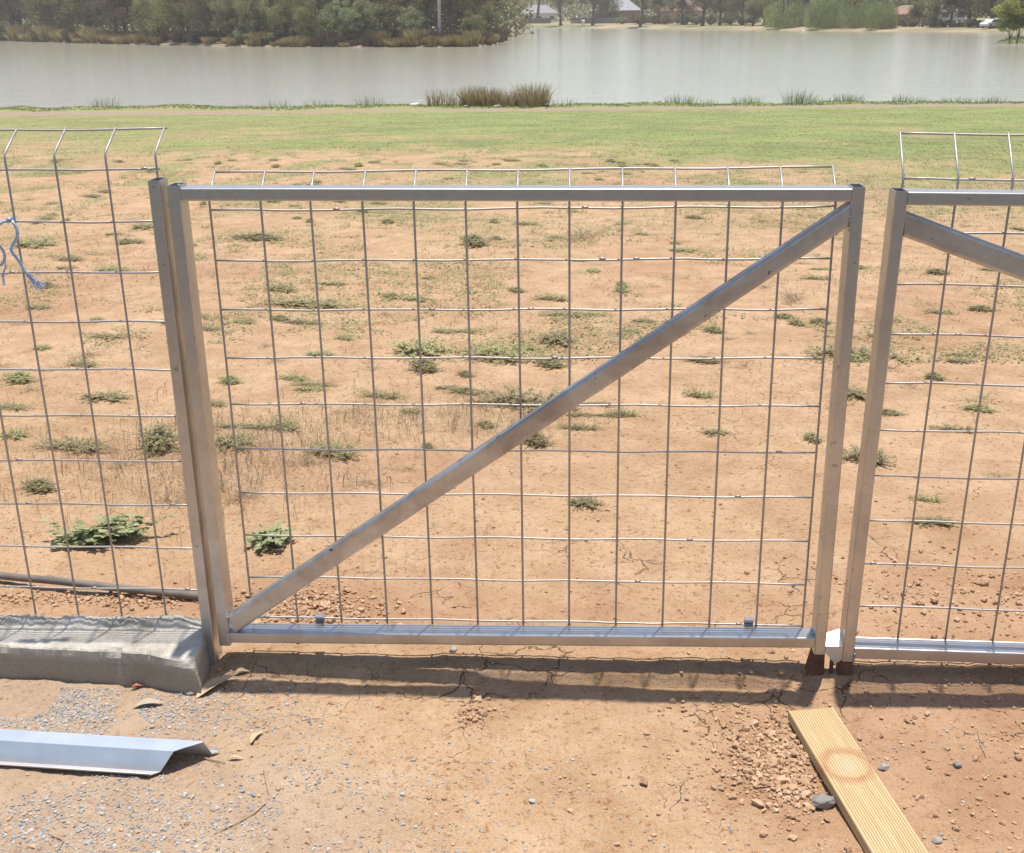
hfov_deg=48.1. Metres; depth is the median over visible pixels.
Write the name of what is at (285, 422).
weed
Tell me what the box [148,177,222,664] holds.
fence post
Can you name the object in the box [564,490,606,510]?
weed
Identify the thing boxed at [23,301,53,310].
weed
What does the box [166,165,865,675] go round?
farm gate
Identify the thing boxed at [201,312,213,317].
weed
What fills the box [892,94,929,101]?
shore grass tuft
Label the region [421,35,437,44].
rush clump
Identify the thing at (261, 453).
straw litter
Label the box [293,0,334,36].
gum tree
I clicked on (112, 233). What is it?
weed
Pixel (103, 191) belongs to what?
weed
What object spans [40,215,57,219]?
weed
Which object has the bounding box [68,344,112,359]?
dry weed
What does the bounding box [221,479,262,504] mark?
dry weed
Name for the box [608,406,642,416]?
weed
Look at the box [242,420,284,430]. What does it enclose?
weed
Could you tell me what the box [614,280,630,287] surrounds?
weed
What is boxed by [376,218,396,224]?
weed
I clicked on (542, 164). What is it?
weed
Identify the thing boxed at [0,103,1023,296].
grass
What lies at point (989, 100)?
shore grass tuft
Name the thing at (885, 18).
willow tree
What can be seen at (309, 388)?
weed
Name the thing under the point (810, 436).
weed
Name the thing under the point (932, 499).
weed
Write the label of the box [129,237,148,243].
weed
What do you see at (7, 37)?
rush clump
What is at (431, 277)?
weed
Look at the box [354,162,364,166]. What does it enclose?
weed
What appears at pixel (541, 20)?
paling fence
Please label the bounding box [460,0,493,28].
gum tree
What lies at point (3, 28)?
bush
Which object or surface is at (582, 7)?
distant wood
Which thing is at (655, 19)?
bush
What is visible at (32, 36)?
rush clump
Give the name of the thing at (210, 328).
weed
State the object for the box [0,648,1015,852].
gravel
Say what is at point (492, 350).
weed
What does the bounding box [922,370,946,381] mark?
weed
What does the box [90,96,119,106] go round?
shore grass tuft
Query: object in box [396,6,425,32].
bush
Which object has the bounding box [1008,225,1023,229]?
weed
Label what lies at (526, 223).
weed
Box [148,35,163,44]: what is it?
rush clump
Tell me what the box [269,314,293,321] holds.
weed
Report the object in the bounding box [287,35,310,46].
rush clump
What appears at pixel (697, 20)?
bush
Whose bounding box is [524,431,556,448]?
weed
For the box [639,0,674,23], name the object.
tree
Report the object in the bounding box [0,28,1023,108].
water
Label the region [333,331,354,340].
weed
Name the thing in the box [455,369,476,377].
weed
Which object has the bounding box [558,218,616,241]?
dry weed
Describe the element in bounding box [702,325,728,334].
weed
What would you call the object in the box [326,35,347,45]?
rush clump
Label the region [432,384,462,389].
weed
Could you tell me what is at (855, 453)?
weed
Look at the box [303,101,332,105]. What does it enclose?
shore grass tuft
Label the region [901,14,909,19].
window
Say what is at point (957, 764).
rock
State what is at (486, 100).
reed tussock
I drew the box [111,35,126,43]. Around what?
rush clump
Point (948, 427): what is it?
weed
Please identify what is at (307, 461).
dry weed
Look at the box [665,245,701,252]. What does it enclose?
weed
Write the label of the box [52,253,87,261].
weed
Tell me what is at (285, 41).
rush clump
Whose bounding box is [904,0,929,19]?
tree
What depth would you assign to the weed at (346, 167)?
16.12 m
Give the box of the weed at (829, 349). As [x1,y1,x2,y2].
[801,339,870,357]
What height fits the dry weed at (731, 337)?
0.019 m
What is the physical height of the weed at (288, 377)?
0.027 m
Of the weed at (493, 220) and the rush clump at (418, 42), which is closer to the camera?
the weed at (493, 220)
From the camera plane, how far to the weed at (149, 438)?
3.90 m
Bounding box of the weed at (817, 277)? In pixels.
[797,272,836,279]
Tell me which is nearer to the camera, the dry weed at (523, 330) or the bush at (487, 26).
the dry weed at (523, 330)
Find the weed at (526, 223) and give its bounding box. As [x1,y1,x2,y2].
[510,219,540,225]
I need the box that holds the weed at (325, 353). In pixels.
[303,348,337,355]
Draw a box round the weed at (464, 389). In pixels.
[444,386,486,395]
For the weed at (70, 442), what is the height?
0.041 m
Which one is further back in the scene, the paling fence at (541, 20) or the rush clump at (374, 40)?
the paling fence at (541, 20)
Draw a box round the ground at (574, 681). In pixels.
[0,11,1023,852]
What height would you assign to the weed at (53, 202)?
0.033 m
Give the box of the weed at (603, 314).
[576,311,611,316]
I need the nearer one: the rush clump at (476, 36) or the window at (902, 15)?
the rush clump at (476, 36)
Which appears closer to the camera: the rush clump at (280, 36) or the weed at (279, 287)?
the weed at (279, 287)
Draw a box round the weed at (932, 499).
[907,491,946,502]
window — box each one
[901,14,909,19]
[941,12,949,17]
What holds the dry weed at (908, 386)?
on the ground at (574, 681)
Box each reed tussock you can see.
[425,87,444,105]
[434,88,461,105]
[452,84,497,105]
[453,95,465,105]
[473,85,508,105]
[491,89,527,106]
[509,81,557,106]
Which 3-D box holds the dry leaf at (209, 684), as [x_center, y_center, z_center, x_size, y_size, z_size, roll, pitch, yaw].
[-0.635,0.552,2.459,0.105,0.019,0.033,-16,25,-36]
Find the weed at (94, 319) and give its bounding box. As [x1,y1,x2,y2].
[88,314,106,320]
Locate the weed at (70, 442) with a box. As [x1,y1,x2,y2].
[27,432,120,452]
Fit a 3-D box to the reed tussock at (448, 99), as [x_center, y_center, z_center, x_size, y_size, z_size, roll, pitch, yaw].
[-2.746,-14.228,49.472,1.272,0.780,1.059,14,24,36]
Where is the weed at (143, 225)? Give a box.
[128,222,152,229]
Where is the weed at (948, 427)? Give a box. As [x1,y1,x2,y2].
[928,422,982,430]
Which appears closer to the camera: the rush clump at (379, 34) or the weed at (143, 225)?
the weed at (143, 225)
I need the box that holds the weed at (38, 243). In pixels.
[6,233,62,248]
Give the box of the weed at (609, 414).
[594,411,627,417]
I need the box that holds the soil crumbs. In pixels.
[0,239,1023,852]
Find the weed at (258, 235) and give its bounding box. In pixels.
[225,232,290,241]
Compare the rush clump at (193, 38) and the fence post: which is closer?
the fence post
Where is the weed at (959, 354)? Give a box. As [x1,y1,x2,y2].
[947,352,985,357]
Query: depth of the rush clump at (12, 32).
267.29 m
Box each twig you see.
[50,834,63,852]
[214,802,265,833]
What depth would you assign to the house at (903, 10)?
236.90 m
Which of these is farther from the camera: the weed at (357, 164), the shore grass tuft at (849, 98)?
the shore grass tuft at (849, 98)
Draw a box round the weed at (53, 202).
[41,200,58,204]
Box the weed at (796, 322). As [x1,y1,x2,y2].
[786,318,808,326]
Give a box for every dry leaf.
[133,698,163,707]
[195,673,237,698]
[228,754,242,758]
[234,667,249,673]
[250,730,262,742]
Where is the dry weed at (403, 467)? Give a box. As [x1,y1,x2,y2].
[384,464,418,471]
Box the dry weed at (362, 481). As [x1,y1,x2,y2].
[342,475,399,488]
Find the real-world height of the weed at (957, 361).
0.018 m
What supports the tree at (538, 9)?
on the ground at (574, 681)
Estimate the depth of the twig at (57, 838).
2.01 m
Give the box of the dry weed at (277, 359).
[261,354,290,363]
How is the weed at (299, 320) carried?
on the ground at (574, 681)
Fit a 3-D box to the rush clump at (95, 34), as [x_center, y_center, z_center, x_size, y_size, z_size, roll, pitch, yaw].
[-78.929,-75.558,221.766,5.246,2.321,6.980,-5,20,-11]
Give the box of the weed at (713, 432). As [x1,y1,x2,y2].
[701,426,732,435]
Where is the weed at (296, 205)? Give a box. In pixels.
[286,203,302,206]
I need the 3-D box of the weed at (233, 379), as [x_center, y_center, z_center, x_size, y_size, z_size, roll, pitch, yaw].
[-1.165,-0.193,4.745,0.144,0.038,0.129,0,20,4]
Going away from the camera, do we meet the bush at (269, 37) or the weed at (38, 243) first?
the weed at (38, 243)
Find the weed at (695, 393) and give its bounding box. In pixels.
[682,386,718,398]
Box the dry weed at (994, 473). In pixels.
[978,467,1017,477]
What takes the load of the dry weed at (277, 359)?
on the ground at (574, 681)
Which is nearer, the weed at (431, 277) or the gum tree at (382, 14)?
the weed at (431, 277)
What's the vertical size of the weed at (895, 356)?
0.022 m
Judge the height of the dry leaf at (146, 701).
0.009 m
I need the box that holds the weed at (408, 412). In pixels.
[399,406,421,414]
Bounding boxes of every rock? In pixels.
[185,690,194,695]
[449,646,456,651]
[812,794,835,809]
[878,762,889,770]
[931,836,941,843]
[953,761,961,767]
[980,578,988,585]
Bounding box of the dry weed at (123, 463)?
[102,455,142,468]
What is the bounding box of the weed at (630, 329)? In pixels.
[622,326,643,333]
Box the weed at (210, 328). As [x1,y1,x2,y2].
[202,324,226,330]
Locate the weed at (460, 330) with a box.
[451,326,483,333]
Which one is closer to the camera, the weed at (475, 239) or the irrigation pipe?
the irrigation pipe
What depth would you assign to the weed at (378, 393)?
4.48 m
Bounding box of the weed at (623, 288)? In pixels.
[613,285,628,292]
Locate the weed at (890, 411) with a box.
[864,408,907,416]
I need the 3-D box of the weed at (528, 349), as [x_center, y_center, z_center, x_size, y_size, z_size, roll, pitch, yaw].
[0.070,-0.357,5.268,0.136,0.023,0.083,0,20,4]
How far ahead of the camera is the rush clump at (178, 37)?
196.56 m
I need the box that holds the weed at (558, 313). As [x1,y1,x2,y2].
[536,310,588,317]
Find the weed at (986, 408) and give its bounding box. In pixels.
[958,402,1003,412]
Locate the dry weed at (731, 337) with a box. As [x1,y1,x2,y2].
[712,334,745,340]
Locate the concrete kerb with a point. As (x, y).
(166, 652)
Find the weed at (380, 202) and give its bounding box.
[370,201,388,204]
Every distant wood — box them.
[0,0,533,36]
[492,0,998,27]
[856,0,942,10]
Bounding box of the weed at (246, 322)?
[230,315,257,324]
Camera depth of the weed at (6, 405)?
4.41 m
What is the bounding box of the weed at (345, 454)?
[300,433,362,460]
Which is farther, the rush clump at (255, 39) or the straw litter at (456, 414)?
the rush clump at (255, 39)
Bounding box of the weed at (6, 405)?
[0,401,36,410]
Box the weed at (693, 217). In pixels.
[684,214,706,219]
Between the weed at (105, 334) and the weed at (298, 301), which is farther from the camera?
the weed at (298, 301)
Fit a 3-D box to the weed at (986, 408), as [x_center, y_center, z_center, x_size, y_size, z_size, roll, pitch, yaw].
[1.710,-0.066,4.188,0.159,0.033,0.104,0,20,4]
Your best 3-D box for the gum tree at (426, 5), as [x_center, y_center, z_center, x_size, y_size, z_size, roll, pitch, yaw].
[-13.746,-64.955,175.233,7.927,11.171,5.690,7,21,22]
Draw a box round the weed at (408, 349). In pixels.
[385,331,460,359]
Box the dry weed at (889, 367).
[862,362,908,371]
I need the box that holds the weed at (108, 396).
[76,387,139,402]
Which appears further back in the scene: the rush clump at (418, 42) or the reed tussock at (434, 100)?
the rush clump at (418, 42)
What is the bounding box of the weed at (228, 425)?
[213,422,256,429]
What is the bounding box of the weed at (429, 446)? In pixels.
[420,442,436,448]
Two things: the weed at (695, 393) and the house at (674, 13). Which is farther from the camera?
the house at (674, 13)
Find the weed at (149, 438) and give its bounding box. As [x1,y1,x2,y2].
[128,420,179,457]
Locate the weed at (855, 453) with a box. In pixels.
[842,442,897,465]
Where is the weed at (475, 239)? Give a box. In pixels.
[454,232,492,246]
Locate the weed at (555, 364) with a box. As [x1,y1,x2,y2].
[529,355,571,369]
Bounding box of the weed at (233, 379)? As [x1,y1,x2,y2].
[213,374,245,385]
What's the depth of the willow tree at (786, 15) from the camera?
239.93 m
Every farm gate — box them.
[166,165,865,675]
[836,132,1023,675]
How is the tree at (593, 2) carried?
on the ground at (574, 681)
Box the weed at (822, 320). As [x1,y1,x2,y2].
[806,317,834,324]
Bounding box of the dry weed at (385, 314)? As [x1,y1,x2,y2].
[376,311,406,317]
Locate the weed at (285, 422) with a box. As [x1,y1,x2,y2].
[268,414,303,431]
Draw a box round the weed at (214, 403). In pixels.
[210,398,229,406]
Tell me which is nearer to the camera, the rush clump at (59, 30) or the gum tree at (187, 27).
the gum tree at (187, 27)
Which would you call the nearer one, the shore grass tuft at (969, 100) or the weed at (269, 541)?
the weed at (269, 541)
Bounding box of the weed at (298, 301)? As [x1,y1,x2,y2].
[257,294,359,308]
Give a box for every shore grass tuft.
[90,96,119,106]
[260,99,293,106]
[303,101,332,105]
[352,94,385,105]
[551,97,576,104]
[662,92,700,103]
[685,98,717,104]
[732,95,763,103]
[780,87,819,103]
[808,96,837,102]
[833,92,865,101]
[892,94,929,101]
[940,95,971,102]
[973,95,1010,101]
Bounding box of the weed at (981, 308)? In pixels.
[964,304,1000,312]
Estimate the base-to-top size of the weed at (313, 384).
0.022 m
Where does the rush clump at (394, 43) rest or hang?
on the ground at (574, 681)
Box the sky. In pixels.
[3,0,983,24]
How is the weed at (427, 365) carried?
on the ground at (574, 681)
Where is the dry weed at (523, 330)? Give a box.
[505,325,542,334]
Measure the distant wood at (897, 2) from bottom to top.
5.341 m
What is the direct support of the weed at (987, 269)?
on the ground at (574, 681)
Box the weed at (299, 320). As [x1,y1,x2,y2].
[279,316,327,324]
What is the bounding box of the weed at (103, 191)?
[97,187,112,192]
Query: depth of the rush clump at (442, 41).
151.93 m
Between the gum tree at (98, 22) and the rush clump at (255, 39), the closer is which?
the rush clump at (255, 39)
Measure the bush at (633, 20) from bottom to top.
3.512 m
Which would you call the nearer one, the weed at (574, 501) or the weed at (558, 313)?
the weed at (574, 501)
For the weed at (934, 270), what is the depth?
7.07 m
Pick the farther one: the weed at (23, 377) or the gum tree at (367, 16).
the gum tree at (367, 16)
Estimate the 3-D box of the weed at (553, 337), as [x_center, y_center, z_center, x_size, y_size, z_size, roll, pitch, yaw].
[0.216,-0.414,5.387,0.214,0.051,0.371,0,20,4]
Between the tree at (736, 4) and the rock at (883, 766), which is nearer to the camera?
the rock at (883, 766)
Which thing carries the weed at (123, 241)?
on the ground at (574, 681)
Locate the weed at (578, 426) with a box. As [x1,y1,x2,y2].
[555,422,607,430]
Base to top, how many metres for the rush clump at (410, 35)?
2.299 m
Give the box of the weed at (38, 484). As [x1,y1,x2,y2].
[15,476,64,494]
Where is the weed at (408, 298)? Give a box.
[399,294,433,301]
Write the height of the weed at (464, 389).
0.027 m
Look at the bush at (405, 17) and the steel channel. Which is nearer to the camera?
the steel channel
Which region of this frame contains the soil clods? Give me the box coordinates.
[0,526,1023,852]
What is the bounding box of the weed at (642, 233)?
[634,231,649,234]
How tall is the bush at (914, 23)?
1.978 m
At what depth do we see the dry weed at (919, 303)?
6.15 m
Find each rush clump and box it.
[4,24,34,39]
[5,34,19,40]
[17,33,29,40]
[26,30,40,41]
[33,24,56,40]
[46,30,61,41]
[54,32,69,40]
[56,28,74,39]
[67,31,78,42]
[74,38,85,42]
[77,25,101,41]
[83,31,103,41]
[90,29,113,41]
[98,33,119,42]
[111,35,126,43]
[127,33,139,43]
[130,33,145,42]
[141,33,162,43]
[146,32,169,40]
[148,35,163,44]
[168,32,187,41]
[185,33,202,42]
[195,32,220,40]
[199,36,218,43]
[222,37,238,43]
[232,39,245,43]
[244,39,254,45]
[248,31,269,44]
[267,32,300,41]
[281,37,289,44]
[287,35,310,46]
[305,38,323,46]
[311,29,340,44]
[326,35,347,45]
[338,42,348,46]
[341,32,353,41]
[346,39,360,44]
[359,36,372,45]
[368,31,390,45]
[373,30,390,44]
[383,29,402,38]
[383,37,397,46]
[385,39,401,46]
[400,27,430,44]
[401,39,408,45]
[406,38,423,44]
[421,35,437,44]
[424,34,439,45]
[437,37,454,44]
[440,33,463,44]
[451,36,474,45]
[459,29,484,45]
[479,35,485,43]
[484,36,498,43]
[489,28,511,40]
[496,34,508,41]
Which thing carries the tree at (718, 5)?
on the ground at (574, 681)
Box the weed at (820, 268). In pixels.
[810,266,836,270]
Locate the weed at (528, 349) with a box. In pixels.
[516,345,540,350]
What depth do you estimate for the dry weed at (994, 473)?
3.52 m
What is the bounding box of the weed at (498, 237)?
[489,235,502,239]
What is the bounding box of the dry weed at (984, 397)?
[956,387,1009,403]
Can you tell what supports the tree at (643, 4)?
on the ground at (574, 681)
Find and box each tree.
[0,0,30,24]
[20,0,71,30]
[49,0,107,28]
[60,0,111,29]
[79,0,130,31]
[86,0,148,30]
[117,0,173,19]
[129,0,176,36]
[149,0,201,42]
[167,0,204,30]
[175,0,232,35]
[194,0,238,28]
[207,0,250,37]
[221,0,274,26]
[232,0,276,32]
[260,0,301,28]
[261,0,304,34]
[292,0,345,24]
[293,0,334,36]
[318,0,353,32]
[333,0,380,29]
[342,0,382,34]
[360,0,402,30]
[379,0,421,31]
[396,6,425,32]
[414,0,443,30]
[430,0,464,31]
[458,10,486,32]
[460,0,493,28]
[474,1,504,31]
[536,0,540,17]
[544,0,574,25]
[579,0,600,24]
[590,0,622,17]
[634,0,650,26]
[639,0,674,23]
[663,0,700,24]
[693,0,713,25]
[699,0,734,25]
[721,0,755,24]
[743,0,772,25]
[750,0,786,24]
[762,0,808,28]
[787,0,815,13]
[803,0,844,28]
[836,0,878,27]
[843,0,890,9]
[861,0,899,28]
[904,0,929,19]
[923,0,946,26]
[929,0,973,19]
[954,0,988,21]
[970,0,999,17]
[991,1,1023,42]
[994,0,1008,16]
[1001,0,1023,42]
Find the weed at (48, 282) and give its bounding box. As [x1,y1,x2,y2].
[36,281,54,288]
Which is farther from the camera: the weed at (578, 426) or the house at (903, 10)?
the house at (903, 10)
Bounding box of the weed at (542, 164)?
[537,163,550,166]
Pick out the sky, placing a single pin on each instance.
(692, 0)
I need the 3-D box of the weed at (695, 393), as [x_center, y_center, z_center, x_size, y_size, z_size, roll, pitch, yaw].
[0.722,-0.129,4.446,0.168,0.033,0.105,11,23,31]
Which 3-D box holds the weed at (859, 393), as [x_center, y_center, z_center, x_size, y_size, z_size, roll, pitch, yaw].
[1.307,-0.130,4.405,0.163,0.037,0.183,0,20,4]
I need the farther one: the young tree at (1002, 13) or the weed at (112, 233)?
the young tree at (1002, 13)
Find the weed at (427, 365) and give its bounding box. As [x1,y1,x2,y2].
[402,356,446,374]
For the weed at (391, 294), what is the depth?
6.55 m
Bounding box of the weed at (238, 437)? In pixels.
[215,424,258,452]
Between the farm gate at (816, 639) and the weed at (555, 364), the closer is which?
the farm gate at (816, 639)
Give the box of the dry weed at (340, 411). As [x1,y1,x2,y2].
[329,406,350,415]
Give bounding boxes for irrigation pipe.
[0,572,197,599]
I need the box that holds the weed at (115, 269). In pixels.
[88,262,134,271]
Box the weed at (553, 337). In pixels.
[537,324,580,349]
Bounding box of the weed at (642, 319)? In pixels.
[631,317,658,323]
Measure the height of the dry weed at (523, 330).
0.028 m
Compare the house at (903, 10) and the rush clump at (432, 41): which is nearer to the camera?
the rush clump at (432, 41)
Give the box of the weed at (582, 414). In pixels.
[565,411,600,417]
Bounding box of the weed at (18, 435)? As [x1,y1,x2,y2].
[0,426,31,439]
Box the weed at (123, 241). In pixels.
[117,237,134,244]
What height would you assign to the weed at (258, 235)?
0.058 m
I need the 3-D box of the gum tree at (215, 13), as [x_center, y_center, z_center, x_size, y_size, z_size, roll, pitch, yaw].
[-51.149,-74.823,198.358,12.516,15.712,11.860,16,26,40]
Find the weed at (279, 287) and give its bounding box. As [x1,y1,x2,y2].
[261,280,302,292]
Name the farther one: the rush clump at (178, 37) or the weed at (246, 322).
the rush clump at (178, 37)
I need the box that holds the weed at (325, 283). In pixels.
[318,278,351,286]
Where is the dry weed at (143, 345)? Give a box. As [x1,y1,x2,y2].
[119,342,150,350]
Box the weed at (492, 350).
[462,334,531,362]
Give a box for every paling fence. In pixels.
[519,18,550,22]
[571,17,652,23]
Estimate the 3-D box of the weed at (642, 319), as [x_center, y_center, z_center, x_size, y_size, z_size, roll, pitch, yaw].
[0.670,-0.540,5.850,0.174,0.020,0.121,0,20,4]
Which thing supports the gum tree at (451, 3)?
on the ground at (574, 681)
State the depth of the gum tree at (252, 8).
198.77 m
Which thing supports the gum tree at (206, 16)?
on the ground at (574, 681)
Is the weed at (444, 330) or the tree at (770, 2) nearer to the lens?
the weed at (444, 330)
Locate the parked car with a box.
[979,19,1002,27]
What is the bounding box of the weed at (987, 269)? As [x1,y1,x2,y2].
[977,266,995,271]
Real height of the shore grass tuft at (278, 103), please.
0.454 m
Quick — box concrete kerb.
[0,614,209,694]
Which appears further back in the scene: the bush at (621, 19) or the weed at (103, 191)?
the bush at (621, 19)
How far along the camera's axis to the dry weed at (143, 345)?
5.37 m
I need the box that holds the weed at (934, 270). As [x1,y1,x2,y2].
[922,267,952,275]
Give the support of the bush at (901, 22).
on the ground at (574, 681)
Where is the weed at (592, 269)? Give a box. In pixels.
[584,267,602,273]
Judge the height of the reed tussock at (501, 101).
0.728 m
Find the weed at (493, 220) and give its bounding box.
[488,217,501,223]
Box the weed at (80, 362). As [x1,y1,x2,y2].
[63,356,102,367]
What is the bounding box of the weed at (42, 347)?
[29,342,53,350]
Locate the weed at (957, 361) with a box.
[944,356,976,363]
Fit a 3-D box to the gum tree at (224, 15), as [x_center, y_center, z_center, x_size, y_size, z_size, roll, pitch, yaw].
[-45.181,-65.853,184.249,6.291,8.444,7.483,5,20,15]
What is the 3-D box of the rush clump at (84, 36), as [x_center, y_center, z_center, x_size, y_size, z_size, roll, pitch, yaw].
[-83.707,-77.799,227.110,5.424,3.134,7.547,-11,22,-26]
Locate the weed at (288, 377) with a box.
[274,371,312,380]
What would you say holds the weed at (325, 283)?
on the ground at (574, 681)
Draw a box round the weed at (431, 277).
[421,276,437,279]
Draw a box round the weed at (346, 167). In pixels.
[337,166,354,169]
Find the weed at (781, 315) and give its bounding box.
[771,313,800,319]
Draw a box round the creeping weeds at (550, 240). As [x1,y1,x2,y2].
[0,139,1023,364]
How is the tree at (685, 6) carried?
on the ground at (574, 681)
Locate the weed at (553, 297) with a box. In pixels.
[533,291,573,300]
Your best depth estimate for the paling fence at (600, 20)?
370.70 m
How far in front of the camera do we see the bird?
49.42 m
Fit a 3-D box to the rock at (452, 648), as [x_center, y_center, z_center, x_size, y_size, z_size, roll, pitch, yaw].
[-0.131,0.496,2.556,0.016,0.010,0.019,16,26,39]
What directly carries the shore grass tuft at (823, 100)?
on the ground at (574, 681)
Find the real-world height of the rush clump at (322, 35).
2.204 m
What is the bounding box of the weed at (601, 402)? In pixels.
[581,400,617,407]
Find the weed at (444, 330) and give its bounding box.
[430,326,457,333]
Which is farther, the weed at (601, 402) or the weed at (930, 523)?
the weed at (601, 402)
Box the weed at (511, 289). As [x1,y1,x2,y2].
[507,286,528,293]
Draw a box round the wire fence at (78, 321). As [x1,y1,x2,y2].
[0,126,196,615]
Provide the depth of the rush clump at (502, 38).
162.39 m
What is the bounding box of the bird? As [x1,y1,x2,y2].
[409,100,420,107]
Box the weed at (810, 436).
[801,430,826,443]
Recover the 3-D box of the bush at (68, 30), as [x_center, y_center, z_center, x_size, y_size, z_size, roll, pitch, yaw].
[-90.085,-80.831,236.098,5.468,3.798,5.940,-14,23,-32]
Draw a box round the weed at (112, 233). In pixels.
[102,231,124,235]
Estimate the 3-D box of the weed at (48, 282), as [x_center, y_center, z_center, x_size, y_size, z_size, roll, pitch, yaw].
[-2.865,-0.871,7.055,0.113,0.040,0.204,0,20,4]
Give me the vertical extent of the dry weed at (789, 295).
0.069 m
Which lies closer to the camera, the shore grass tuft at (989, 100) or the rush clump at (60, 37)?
the shore grass tuft at (989, 100)
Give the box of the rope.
[0,216,46,292]
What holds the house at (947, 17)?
on the ground at (574, 681)
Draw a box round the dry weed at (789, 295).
[775,284,807,304]
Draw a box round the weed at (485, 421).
[473,419,500,429]
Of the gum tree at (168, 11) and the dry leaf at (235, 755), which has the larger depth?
the gum tree at (168, 11)
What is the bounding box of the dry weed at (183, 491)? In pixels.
[142,486,186,503]
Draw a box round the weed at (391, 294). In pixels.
[380,292,404,299]
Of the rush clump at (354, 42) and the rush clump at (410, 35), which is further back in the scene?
the rush clump at (354, 42)
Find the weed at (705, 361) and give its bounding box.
[679,355,731,364]
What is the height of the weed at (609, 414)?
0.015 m
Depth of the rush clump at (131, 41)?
206.12 m
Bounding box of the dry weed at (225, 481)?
[220,471,240,492]
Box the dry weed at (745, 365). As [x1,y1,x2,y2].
[732,360,755,369]
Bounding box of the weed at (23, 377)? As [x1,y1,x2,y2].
[0,370,39,385]
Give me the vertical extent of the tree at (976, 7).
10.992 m
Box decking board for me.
[788,707,927,852]
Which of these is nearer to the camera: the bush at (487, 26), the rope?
the rope
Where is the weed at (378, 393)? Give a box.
[357,387,407,398]
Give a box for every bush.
[0,21,20,37]
[61,25,84,39]
[231,26,255,43]
[261,30,281,42]
[615,16,627,23]
[630,13,643,23]
[635,14,651,23]
[650,15,662,23]
[660,14,674,23]
[673,15,684,23]
[683,16,693,23]
[690,14,705,24]
[705,15,718,24]
[721,13,737,24]
[734,14,750,23]
[740,14,761,23]
[897,18,908,26]
[906,17,920,26]
[918,20,926,26]
[926,19,937,26]
[936,19,947,26]
[943,19,955,26]
[953,20,964,26]
[963,17,977,26]
[974,20,982,26]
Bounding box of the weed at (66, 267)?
[56,265,77,269]
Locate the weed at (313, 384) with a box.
[289,378,338,386]
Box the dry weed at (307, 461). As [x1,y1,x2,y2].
[276,453,337,466]
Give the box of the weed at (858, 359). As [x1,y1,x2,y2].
[851,354,867,362]
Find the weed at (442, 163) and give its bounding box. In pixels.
[430,161,449,164]
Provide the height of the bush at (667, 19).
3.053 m
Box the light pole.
[437,0,441,44]
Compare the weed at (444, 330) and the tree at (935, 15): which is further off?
the tree at (935, 15)
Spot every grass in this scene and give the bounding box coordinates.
[0,100,1023,111]
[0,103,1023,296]
[997,36,1023,42]
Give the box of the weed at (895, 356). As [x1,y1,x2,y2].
[889,353,907,358]
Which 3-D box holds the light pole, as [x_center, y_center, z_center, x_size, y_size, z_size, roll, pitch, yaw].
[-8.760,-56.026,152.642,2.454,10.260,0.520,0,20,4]
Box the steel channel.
[0,729,219,774]
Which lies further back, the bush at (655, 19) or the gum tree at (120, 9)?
the bush at (655, 19)
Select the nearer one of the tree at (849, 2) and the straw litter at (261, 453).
the straw litter at (261, 453)
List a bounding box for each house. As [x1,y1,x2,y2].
[520,3,557,20]
[591,0,640,17]
[656,0,701,22]
[894,5,932,21]
[926,5,965,21]
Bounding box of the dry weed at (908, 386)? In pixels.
[894,379,923,389]
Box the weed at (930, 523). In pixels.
[903,512,967,526]
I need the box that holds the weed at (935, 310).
[924,307,957,314]
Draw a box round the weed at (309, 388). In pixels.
[293,385,330,392]
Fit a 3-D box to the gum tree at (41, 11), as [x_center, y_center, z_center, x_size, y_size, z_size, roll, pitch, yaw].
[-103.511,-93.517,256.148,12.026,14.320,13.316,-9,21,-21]
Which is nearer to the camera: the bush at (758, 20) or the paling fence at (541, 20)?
the bush at (758, 20)
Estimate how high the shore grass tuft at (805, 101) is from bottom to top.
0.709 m
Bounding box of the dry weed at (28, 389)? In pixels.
[15,385,38,393]
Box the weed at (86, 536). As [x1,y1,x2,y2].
[39,513,177,545]
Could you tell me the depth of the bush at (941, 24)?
207.21 m
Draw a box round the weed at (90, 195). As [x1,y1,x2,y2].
[81,193,101,197]
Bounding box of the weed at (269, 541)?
[243,520,296,549]
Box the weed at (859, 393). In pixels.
[847,384,865,400]
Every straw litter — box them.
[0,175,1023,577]
[0,371,547,585]
[223,372,694,455]
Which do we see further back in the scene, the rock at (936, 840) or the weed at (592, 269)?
the weed at (592, 269)
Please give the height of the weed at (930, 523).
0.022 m
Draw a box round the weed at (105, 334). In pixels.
[86,330,127,338]
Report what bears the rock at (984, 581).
on the ground at (574, 681)
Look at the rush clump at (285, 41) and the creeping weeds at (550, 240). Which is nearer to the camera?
the creeping weeds at (550, 240)
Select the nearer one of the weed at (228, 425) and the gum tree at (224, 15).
the weed at (228, 425)
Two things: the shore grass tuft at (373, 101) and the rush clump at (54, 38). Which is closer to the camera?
the shore grass tuft at (373, 101)
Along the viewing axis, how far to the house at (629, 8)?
377.64 m
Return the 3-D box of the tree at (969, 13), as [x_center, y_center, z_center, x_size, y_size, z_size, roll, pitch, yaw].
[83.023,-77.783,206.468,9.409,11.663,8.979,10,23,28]
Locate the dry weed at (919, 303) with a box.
[905,300,943,307]
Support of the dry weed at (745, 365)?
on the ground at (574, 681)
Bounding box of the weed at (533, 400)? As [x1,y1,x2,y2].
[464,381,583,409]

